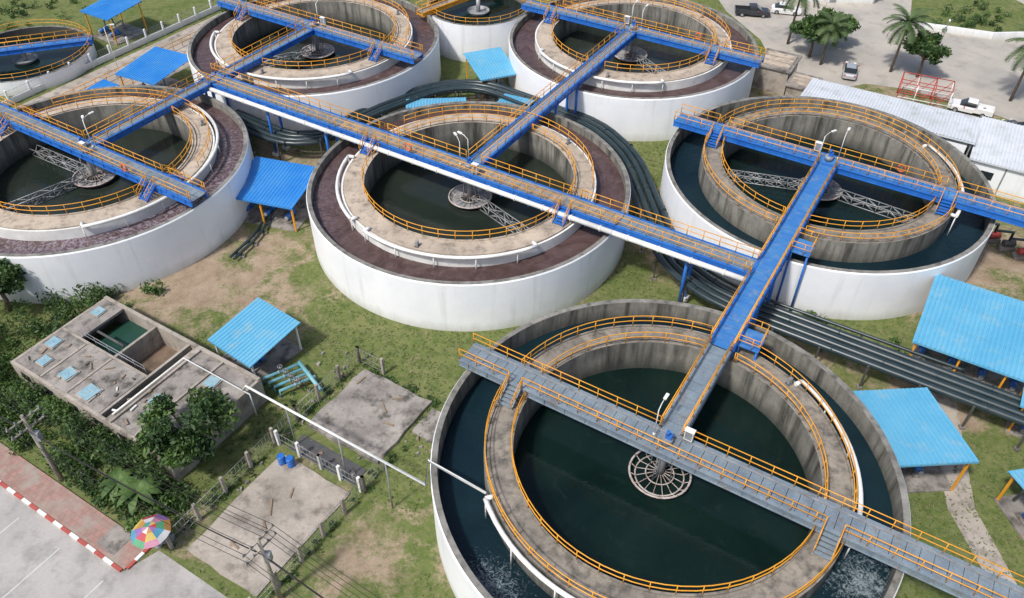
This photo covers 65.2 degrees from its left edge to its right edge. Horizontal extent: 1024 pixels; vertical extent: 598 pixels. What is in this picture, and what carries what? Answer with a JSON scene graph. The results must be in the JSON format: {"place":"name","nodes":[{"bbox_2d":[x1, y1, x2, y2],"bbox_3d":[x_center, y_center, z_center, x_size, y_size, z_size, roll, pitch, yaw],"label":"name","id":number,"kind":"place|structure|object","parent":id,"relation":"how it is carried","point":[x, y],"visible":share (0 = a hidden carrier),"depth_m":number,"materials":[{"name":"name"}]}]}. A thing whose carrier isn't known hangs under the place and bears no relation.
{"place":"outdoors","nodes":[
{"label":"outdoors","id":0,"kind":"place"},
{"bbox_2d":[0,443,143,569],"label":"sidewalk","id":1,"kind":"structure","parent":0,"point":[86,522],"depth_m":58.05,"materials":[{"name":"red brick"}]},
{"bbox_2d":[96,525,130,554],"bbox_3d":[-27.774,16.833,55.943,1.800,0.040,1.700,22,47,23],"label":"drain cover","id":2,"kind":"object","parent":1,"relation":"on","point":[114,539],"visible":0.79,"depth_m":55.88,"materials":[{"name":"concrete"}]},
{"bbox_2d":[1,5,220,105],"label":"boundary wall","id":3,"kind":"structure","parent":0,"point":[97,62],"depth_m":112.71,"materials":[{"name":"grey concrete"}]},
{"bbox_2d":[13,13,219,108],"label":"driveway","id":4,"kind":"structure","parent":0,"point":[179,48],"depth_m":109.05,"materials":[{"name":"concrete"}]},
{"bbox_2d":[60,31,195,94],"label":"driveway railing","id":5,"kind":"object","parent":4,"relation":"on","point":[125,64],"visible":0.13,"depth_m":105.64,"materials":[{"name":"orange paint"}]},
{"bbox_2d":[0,0,1023,597],"bbox_3d":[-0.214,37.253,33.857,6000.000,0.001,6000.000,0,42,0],"label":"ground","id":6,"kind":"structure","parent":0,"point":[382,548],"depth_m":68.87,"materials":[{"name":"green plant"}]},
{"bbox_2d":[0,257,27,311],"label":"broadleaf tree","id":7,"kind":"object","parent":6,"relation":"on","point":[10,274],"visible":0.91,"depth_m":70.55,"materials":[{"name":"green plant"}]},
{"bbox_2d":[5,405,64,481],"bbox_3d":[-33.447,10.806,57.171,0.667,7.500,2.596,27,49,27],"label":"utility pole","id":8,"kind":"object","parent":6,"relation":"on","point":[53,466],"visible":0.98,"depth_m":56.08,"materials":[{"name":"concrete"}]},
{"bbox_2d":[0,387,378,597],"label":"overhead wires","id":9,"kind":"object","parent":8,"relation":"attached to","point":[254,550],"visible":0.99,"depth_m":51.17,"materials":[{"name":"rubber"}]},
{"bbox_2d":[18,395,52,418],"bbox_3d":[-37.423,8.732,63.723,2.799,1.723,2.467,28,49,27],"label":"banana plant","id":10,"kind":"object","parent":6,"relation":"on","point":[42,401],"visible":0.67,"depth_m":63.19,"materials":[{"name":"green plant"}]},
{"bbox_2d":[0,19,96,95],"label":"clarifier tank","id":11,"kind":"object","parent":6,"relation":"on","point":[17,70],"visible":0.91,"depth_m":108.76,"materials":[{"name":"white paint"}]},
{"bbox_2d":[0,27,93,55],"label":"access bridge","id":12,"kind":"structure","parent":11,"relation":"on","point":[44,45],"depth_m":108.46,"materials":[{"name":"blue paint"}]},
{"bbox_2d":[0,480,150,571],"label":"kerb","id":13,"kind":"structure","parent":6,"relation":"on","point":[76,537],"depth_m":56.09,"materials":[{"name":"white paint"}]},
{"bbox_2d":[0,281,199,535],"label":"hedge","id":14,"kind":"object","parent":6,"relation":"on","point":[23,389],"visible":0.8,"depth_m":61.42,"materials":[{"name":"green plant"}]},
{"bbox_2d":[85,79,119,89],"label":"pump shed","id":15,"kind":"structure","parent":6,"relation":"on","point":[103,83],"depth_m":98.74,"materials":[{"name":"metal"}]},
{"bbox_2d":[2,0,216,105],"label":"boundary fence","id":16,"kind":"object","parent":6,"relation":"on","point":[89,54],"visible":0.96,"depth_m":111.87,"materials":[{"name":"white metal"}]},
{"bbox_2d":[0,486,226,597],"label":"car park","id":17,"kind":"structure","parent":6,"relation":"on","point":[31,539],"depth_m":54.35,"materials":[{"name":"concrete"}]},
{"bbox_2d":[0,518,102,597],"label":"parking lines","id":18,"kind":"object","parent":17,"relation":"on","point":[90,592],"visible":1,"depth_m":54.09,"materials":[{"name":"white paint"}]},
{"bbox_2d":[80,0,148,45],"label":"pump shed","id":19,"kind":"structure","parent":6,"relation":"on","point":[106,10],"depth_m":115.03,"materials":[{"name":"metal"}]},
{"bbox_2d":[98,466,134,501],"bbox_3d":[-28.705,13.592,58.516,2.796,1.608,2.815,-21,46,-22],"label":"banana plant","id":20,"kind":"object","parent":6,"relation":"on","point":[120,475],"visible":0.81,"depth_m":58.04,"materials":[{"name":"green plant"}]},
{"bbox_2d":[0,85,253,303],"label":"clarifier tank","id":21,"kind":"object","parent":6,"relation":"on","point":[68,221],"visible":0.88,"depth_m":80.44,"materials":[{"name":"white paint"}]},
{"bbox_2d":[0,96,208,206],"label":"access bridge","id":22,"kind":"structure","parent":21,"relation":"on","point":[171,185],"depth_m":79.61,"materials":[{"name":"blue metal"}]},
{"bbox_2d":[10,298,266,479],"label":"walls","id":23,"kind":"structure","parent":6,"relation":"on","point":[147,343],"depth_m":64.46,"materials":[{"name":"concrete"}]},
{"bbox_2d":[21,372,157,460],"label":"windows","id":24,"kind":"structure","parent":23,"relation":"attached to","point":[49,392],"depth_m":62.67,"materials":[{"name":"black glass"}]},
{"bbox_2d":[94,320,147,355],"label":"tank water","id":25,"kind":"structure","parent":23,"relation":"in","point":[126,333],"depth_m":69.14,"materials":[{"name":"green liquid"}]},
{"bbox_2d":[15,296,259,436],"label":"roof slab","id":26,"kind":"structure","parent":23,"relation":"on","point":[178,380],"depth_m":64.28,"materials":[{"name":"grey concrete"}]},
{"bbox_2d":[35,306,222,435],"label":"hatch covers","id":27,"kind":"object","parent":26,"relation":"on","point":[88,392],"visible":0.64,"depth_m":63.75,"materials":[{"name":"metal"}]},
{"bbox_2d":[28,330,256,425],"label":"roof fittings","id":28,"kind":"object","parent":26,"relation":"on","point":[44,349],"visible":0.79,"depth_m":63.91,"materials":[{"name":"white metal"}]},
{"bbox_2d":[134,344,177,374],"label":"pit floor","id":29,"kind":"structure","parent":23,"relation":"in","point":[156,358],"depth_m":68.24,"materials":[{"name":"brown soil"}]},
{"bbox_2d":[116,474,162,515],"bbox_3d":[-26.941,14.129,57.778,3.385,1.820,3.285,8,43,8],"label":"banana plant","id":30,"kind":"object","parent":6,"relation":"on","point":[144,487],"visible":0.8,"depth_m":57.39,"materials":[{"name":"green plant"}]},
{"bbox_2d":[131,514,174,548],"bbox_3d":[-24.594,16.280,54.921,2.580,2.500,2.580,20,46,20],"label":"parasol","id":31,"kind":"object","parent":6,"relation":"on","point":[149,532],"visible":0.98,"depth_m":54.15,"materials":[{"name":"multicoloured fabric"}]},
{"bbox_2d":[115,46,191,88],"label":"pump shed","id":32,"kind":"structure","parent":6,"relation":"on","point":[156,66],"depth_m":101.66,"materials":[{"name":"metal"}]},
{"bbox_2d":[131,385,241,469],"bbox_3d":[-24.145,9.864,59.117,6.468,6.395,7.294,25,48,25],"label":"broadleaf tree","id":33,"kind":"object","parent":6,"relation":"on","point":[171,447],"visible":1,"depth_m":57.61,"materials":[{"name":"green plant"}]},
{"bbox_2d":[83,19,313,146],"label":"link walkway","id":34,"kind":"structure","parent":6,"relation":"on","point":[130,124],"depth_m":89.97,"materials":[{"name":"blue metal"}]},
{"bbox_2d":[229,207,279,259],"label":"pipe rack","id":35,"kind":"object","parent":6,"relation":"on","point":[247,243],"visible":0.77,"depth_m":80.61,"materials":[{"name":"metal"}]},
{"bbox_2d":[207,297,302,381],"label":"pump shed","id":36,"kind":"structure","parent":6,"relation":"on","point":[250,337],"depth_m":67.72,"materials":[{"name":"metal"}]},
{"bbox_2d":[242,523,282,597],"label":"utility pole","id":37,"kind":"object","parent":6,"relation":"on","point":[267,554],"visible":1,"depth_m":49.10,"materials":[{"name":"concrete"}]},
{"bbox_2d":[187,455,349,597],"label":"concrete yard","id":38,"kind":"structure","parent":6,"relation":"on","point":[305,508],"depth_m":57.15,"materials":[{"name":"grey concrete"}]},
{"bbox_2d":[277,453,285,465],"bbox_3d":[-17.429,12.127,60.547,0.620,0.900,0.620,0,42,0],"label":"blue barrel","id":39,"kind":"object","parent":38,"relation":"on","point":[281,459],"visible":0.97,"depth_m":60.32,"materials":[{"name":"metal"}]},
{"bbox_2d":[285,455,294,467],"bbox_3d":[-16.730,12.266,60.399,0.620,0.900,0.620,0,42,0],"label":"blue barrel","id":40,"kind":"object","parent":38,"relation":"on","point":[290,461],"visible":1,"depth_m":60.17,"materials":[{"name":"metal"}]},
{"bbox_2d":[197,63,346,156],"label":"elevated walkway","id":41,"kind":"structure","parent":6,"relation":"on","point":[294,110],"depth_m":88.36,"materials":[{"name":"blue metal"}]},
{"bbox_2d":[236,156,314,231],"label":"pump shed","id":42,"kind":"structure","parent":6,"relation":"on","point":[270,185],"depth_m":83.13,"materials":[{"name":"metal"}]},
{"bbox_2d":[165,346,385,549],"bbox_3d":[-17.447,11.047,61.170,2.823,1.900,20.853,23,47,23],"label":"yard fence","id":43,"kind":"object","parent":6,"relation":"on","point":[224,488],"visible":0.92,"depth_m":61.50,"materials":[{"name":"concrete"}]},
{"bbox_2d":[262,361,321,396],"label":"valve manifold","id":44,"kind":"object","parent":6,"relation":"on","point":[301,367],"visible":1,"depth_m":66.38,"materials":[{"name":"teal paint"}]},
{"bbox_2d":[187,0,440,129],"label":"clarifier tank","id":45,"kind":"object","parent":6,"relation":"on","point":[345,76],"visible":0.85,"depth_m":102.84,"materials":[{"name":"white paint"}]},
{"bbox_2d":[216,0,423,63],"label":"access bridge","id":46,"kind":"structure","parent":45,"relation":"on","point":[361,41],"depth_m":101.59,"materials":[{"name":"blue metal"}]},
{"bbox_2d":[416,0,467,17],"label":"access bridge","id":47,"kind":"structure","parent":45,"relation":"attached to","point":[441,5],"depth_m":110.18,"materials":[{"name":"metal"}]},
{"bbox_2d":[247,452,384,597],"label":"yard fence","id":48,"kind":"object","parent":6,"relation":"on","point":[343,508],"visible":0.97,"depth_m":55.96,"materials":[{"name":"concrete"}]},
{"bbox_2d":[273,429,361,491],"bbox_3d":[-14.626,12.134,60.141,8.320,1.700,0.220,22,47,23],"label":"yard fence","id":49,"kind":"object","parent":6,"relation":"on","point":[318,456],"visible":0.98,"depth_m":60.10,"materials":[{"name":"white paint"}]},
{"bbox_2d":[290,434,366,483],"bbox_3d":[-14.118,12.251,61.249,6.400,0.080,1.600,22,47,23],"label":"drain channel","id":50,"kind":"object","parent":6,"relation":"on","point":[312,446],"visible":0.86,"depth_m":61.25,"materials":[{"name":"concrete"}]},
{"bbox_2d":[230,349,435,548],"bbox_3d":[-12.925,10.809,62.550,14.761,0.475,19.387,0,42,0],"label":"rubble and planks","id":51,"kind":"object","parent":6,"relation":"on","point":[352,470],"visible":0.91,"depth_m":62.49,"materials":[{"name":"brown wood"}]},
{"bbox_2d":[242,385,486,508],"bbox_3d":[-11.426,11.138,57.986,22.234,6.100,1.787,24,47,24],"label":"white feed pipe","id":52,"kind":"object","parent":6,"relation":"on","point":[369,453],"visible":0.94,"depth_m":55.85,"materials":[{"name":"metal"}]},
{"bbox_2d":[307,369,431,463],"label":"concrete slab","id":53,"kind":"structure","parent":6,"relation":"on","point":[354,413],"depth_m":64.08,"materials":[{"name":"grey concrete"}]},
{"bbox_2d":[318,87,527,148],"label":"pipe rack","id":54,"kind":"object","parent":6,"relation":"on","point":[415,98],"visible":0.62,"depth_m":95.90,"materials":[{"name":"metal"}]},
{"bbox_2d":[412,408,440,442],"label":"rubble slab","id":55,"kind":"structure","parent":6,"relation":"on","point":[426,430],"depth_m":63.33,"materials":[{"name":"grey concrete"}]},
{"bbox_2d":[406,97,465,108],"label":"pump shed","id":56,"kind":"structure","parent":6,"relation":"on","point":[422,102],"depth_m":95.91,"materials":[{"name":"metal"}]},
{"bbox_2d":[306,101,630,331],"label":"clarifier tank","id":57,"kind":"object","parent":6,"relation":"on","point":[401,241],"visible":0.93,"depth_m":75.54,"materials":[{"name":"white paint"}]},
{"bbox_2d":[331,109,625,234],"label":"elevated walkway","id":58,"kind":"structure","parent":57,"relation":"on","point":[574,208],"depth_m":77.59,"materials":[{"name":"metal"}]},
{"bbox_2d":[426,0,527,61],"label":"tank","id":59,"kind":"object","parent":6,"relation":"on","point":[470,26],"visible":0.76,"depth_m":110.23,"materials":[{"name":"white paint"}]},
{"bbox_2d":[463,47,515,101],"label":"pump shed","id":60,"kind":"structure","parent":6,"relation":"on","point":[493,65],"depth_m":102.69,"materials":[{"name":"metal"}]},
{"bbox_2d":[0,0,1011,595],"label":"shrubs","id":61,"kind":"object","parent":6,"relation":"on","point":[972,22],"visible":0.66,"depth_m":67.15,"materials":[{"name":"green plant"}]},
{"bbox_2d":[497,94,534,106],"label":"pump shed","id":62,"kind":"structure","parent":6,"relation":"on","point":[523,100],"depth_m":96.42,"materials":[{"name":"metal"}]},
{"bbox_2d":[469,22,635,165],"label":"link walkway","id":63,"kind":"structure","parent":6,"relation":"on","point":[502,141],"depth_m":89.29,"materials":[{"name":"blue metal"}]},
{"bbox_2d":[235,78,1023,451],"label":"pipe rack","id":64,"kind":"object","parent":6,"relation":"on","point":[939,380],"visible":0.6,"depth_m":70.76,"materials":[{"name":"metal"}]},
{"bbox_2d":[509,0,757,140],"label":"clarifier tank","id":65,"kind":"object","parent":6,"relation":"on","point":[636,89],"visible":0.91,"depth_m":99.83,"materials":[{"name":"white paint"}]},
{"bbox_2d":[521,0,766,67],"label":"access bridge","id":66,"kind":"structure","parent":65,"relation":"on","point":[716,51],"depth_m":101.54,"materials":[{"name":"blue metal"}]},
{"bbox_2d":[430,299,910,597],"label":"clarifier tank","id":67,"kind":"object","parent":6,"relation":"on","point":[565,506],"visible":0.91,"depth_m":55.52,"materials":[{"name":"white paint"}]},
{"bbox_2d":[459,333,1023,597],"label":"access bridge","id":68,"kind":"structure","parent":67,"relation":"on","point":[562,397],"depth_m":51.52,"materials":[{"name":"orange paint"}]},
{"bbox_2d":[652,393,669,435],"bbox_3d":[10.014,7.798,53.923,0.220,2.950,1.473,24,47,24],"label":"bridge lamp","id":69,"kind":"object","parent":68,"relation":"on","point":[666,396],"visible":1,"depth_m":53.24,"materials":[{"name":"white metal"}]},
{"bbox_2d":[683,426,695,444],"bbox_3d":[11.868,9.191,53.670,0.700,1.245,0.420,22,47,23],"label":"control cabinet","id":70,"kind":"object","parent":68,"relation":"on","point":[689,433],"visible":1,"depth_m":53.36,"materials":[{"name":"white metal"}]},
{"bbox_2d":[659,333,732,436],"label":"link walkway","id":71,"kind":"structure","parent":68,"relation":"attached to","point":[688,401],"depth_m":57.42,"materials":[{"name":"orange paint"}]},
{"bbox_2d":[611,204,759,301],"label":"elevated walkway","id":72,"kind":"structure","parent":6,"relation":"on","point":[663,239],"depth_m":69.87,"materials":[{"name":"blue metal"}]},
{"bbox_2d":[708,152,838,356],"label":"link walkway","id":73,"kind":"structure","parent":6,"relation":"on","point":[756,287],"depth_m":68.27,"materials":[{"name":"blue paint"}]},
{"bbox_2d":[752,64,797,94],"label":"walls","id":74,"kind":"structure","parent":6,"relation":"on","point":[770,80],"depth_m":103.96,"materials":[{"name":"concrete"}]},
{"bbox_2d":[759,48,801,73],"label":"roof","id":75,"kind":"structure","parent":74,"relation":"on","point":[781,61],"depth_m":103.91,"materials":[{"name":"concrete"}]},
{"bbox_2d":[736,227,819,360],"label":"walkway landing","id":76,"kind":"object","parent":6,"relation":"on","point":[803,247],"visible":0.92,"depth_m":68.69,"materials":[{"name":"blue paint"}]},
{"bbox_2d":[659,95,995,319],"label":"clarifier tank","id":77,"kind":"object","parent":6,"relation":"on","point":[879,252],"visible":0.9,"depth_m":79.27,"materials":[{"name":"white paint"}]},
{"bbox_2d":[673,103,1023,227],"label":"access bridge","id":78,"kind":"structure","parent":77,"relation":"on","point":[779,148],"depth_m":78.61,"materials":[{"name":"blue paint"}]},
{"bbox_2d":[701,267,964,371],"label":"pipe rack","id":79,"kind":"object","parent":6,"relation":"on","point":[862,334],"visible":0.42,"depth_m":68.69,"materials":[{"name":"metal"}]},
{"bbox_2d":[853,387,978,492],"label":"pump shed","id":80,"kind":"structure","parent":6,"relation":"on","point":[926,440],"depth_m":59.42,"materials":[{"name":"metal"}]},
{"bbox_2d":[896,71,954,109],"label":"red steel frame","id":81,"kind":"object","parent":6,"relation":"on","point":[916,92],"visible":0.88,"depth_m":101.50,"materials":[{"name":"paint"}]},
{"bbox_2d":[939,136,967,153],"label":"walls","id":82,"kind":"structure","parent":6,"relation":"on","point":[960,146],"depth_m":88.80,"materials":[{"name":"white paint"}]},
{"bbox_2d":[800,78,981,144],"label":"roof","id":83,"kind":"structure","parent":82,"relation":"on","point":[953,125],"depth_m":93.32,"materials":[{"name":"metal"}]},
{"bbox_2d":[909,274,1023,395],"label":"pump shed","id":84,"kind":"structure","parent":6,"relation":"on","point":[976,332],"depth_m":66.87,"materials":[{"name":"metal"}]},
{"bbox_2d":[948,97,994,117],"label":"parked pickup truck","id":85,"kind":"object","parent":6,"relation":"on","point":[970,105],"visible":0.86,"depth_m":100.33,"materials":[{"name":"white paint"}]},
{"bbox_2d":[971,160,1007,193],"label":"posts","id":86,"kind":"object","parent":6,"relation":"on","point":[1001,179],"visible":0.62,"depth_m":86.49,"materials":[{"name":"grey metal"}]},
{"bbox_2d":[969,116,1023,172],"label":"roof","id":87,"kind":"structure","parent":86,"relation":"on","point":[1000,143],"depth_m":87.97,"materials":[{"name":"metal"}]},
{"bbox_2d":[968,145,1023,202],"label":"walls","id":88,"kind":"structure","parent":6,"relation":"on","point":[1012,182],"depth_m":86.46,"materials":[{"name":"white paint"}]},
{"bbox_2d":[987,223,1023,259],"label":"blower set","id":89,"kind":"object","parent":6,"relation":"on","point":[1010,243],"visible":0.84,"depth_m":79.80,"materials":[{"name":"red paint"}]},
{"bbox_2d":[993,469,1023,540],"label":"pump shed","id":90,"kind":"structure","parent":6,"relation":"on","point":[1013,511],"depth_m":57.69,"materials":[{"name":"metal"}]},
{"bbox_2d":[1005,388,1023,437],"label":"pump shed","id":91,"kind":"structure","parent":6,"relation":"on","point":[1014,429],"depth_m":63.15,"materials":[{"name":"metal"}]},
{"bbox_2d":[785,86,803,95],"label":"walls","id":92,"kind":"structure","parent":0,"point":[793,91],"depth_m":100.89,"materials":[{"name":"concrete"}]},
{"bbox_2d":[785,71,822,89],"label":"roof","id":93,"kind":"structure","parent":92,"relation":"on","point":[798,80],"depth_m":101.15,"materials":[{"name":"concrete"}]},
{"bbox_2d":[719,0,1023,121],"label":"service road","id":94,"kind":"structure","parent":0,"point":[975,67],"depth_m":112.64,"materials":[{"name":"concrete"}]},
{"bbox_2d":[734,3,769,17],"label":"parked pickup truck","id":95,"kind":"object","parent":94,"relation":"on","point":[754,9],"visible":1,"depth_m":122.05,"materials":[{"name":"paint"}]},
{"bbox_2d":[771,2,801,15],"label":"parked car","id":96,"kind":"object","parent":94,"relation":"on","point":[777,8],"visible":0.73,"depth_m":122.83,"materials":[{"name":"white paint"}]},
{"bbox_2d":[777,0,825,43],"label":"palm tree","id":97,"kind":"object","parent":94,"relation":"on","point":[802,2],"visible":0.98,"depth_m":110.36,"materials":[{"name":"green plant"}]},
{"bbox_2d":[789,7,841,56],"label":"broadleaf tree","id":98,"kind":"object","parent":94,"relation":"on","point":[805,27],"visible":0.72,"depth_m":108.60,"materials":[{"name":"green plant"}]},
{"bbox_2d":[788,0,873,3],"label":"walls","id":99,"kind":"structure","parent":94,"relation":"on","point":[854,1],"depth_m":126.56,"materials":[{"name":"white paint"}]},
{"bbox_2d":[812,10,854,64],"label":"palm tree","id":100,"kind":"object","parent":94,"relation":"on","point":[837,20],"visible":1,"depth_m":106.70,"materials":[{"name":"green plant"}]},
{"bbox_2d":[832,11,861,44],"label":"broadleaf tree","id":101,"kind":"object","parent":94,"relation":"on","point":[854,22],"visible":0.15,"depth_m":112.01,"materials":[{"name":"green plant"}]},
{"bbox_2d":[841,61,859,79],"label":"parked car","id":102,"kind":"object","parent":94,"relation":"on","point":[849,71],"visible":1,"depth_m":107.01,"materials":[{"name":"silver metal"}]},
{"bbox_2d":[882,3,935,71],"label":"palm tree","id":103,"kind":"object","parent":94,"relation":"on","point":[908,22],"visible":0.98,"depth_m":104.35,"materials":[{"name":"green plant"}]},
{"bbox_2d":[902,30,952,77],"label":"broadleaf tree","id":104,"kind":"object","parent":94,"relation":"on","point":[933,49],"visible":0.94,"depth_m":104.46,"materials":[{"name":"green plant"}]},
{"bbox_2d":[901,21,1023,38],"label":"roadside wall","id":105,"kind":"structure","parent":94,"relation":"on","point":[975,32],"depth_m":117.43,"materials":[{"name":"white paint"}]},
{"bbox_2d":[911,0,1023,31],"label":"grass verge","id":106,"kind":"object","parent":94,"relation":"on","point":[1016,9],"depth_m":124.27,"materials":[{"name":"plant"}]},
{"bbox_2d":[1005,24,1023,101],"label":"palm tree","id":107,"kind":"object","parent":94,"relation":"on","point":[1020,58],"visible":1,"depth_m":99.27,"materials":[{"name":"green plant"}]},
{"bbox_2d":[930,391,1016,595],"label":"service path","id":108,"kind":"structure","parent":0,"point":[948,406],"depth_m":58.01,"materials":[{"name":"concrete"}]},
{"bbox_2d":[1001,119,1023,125],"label":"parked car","id":109,"kind":"object","parent":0,"point":[1015,122],"visible":0.28,"depth_m":97.70,"materials":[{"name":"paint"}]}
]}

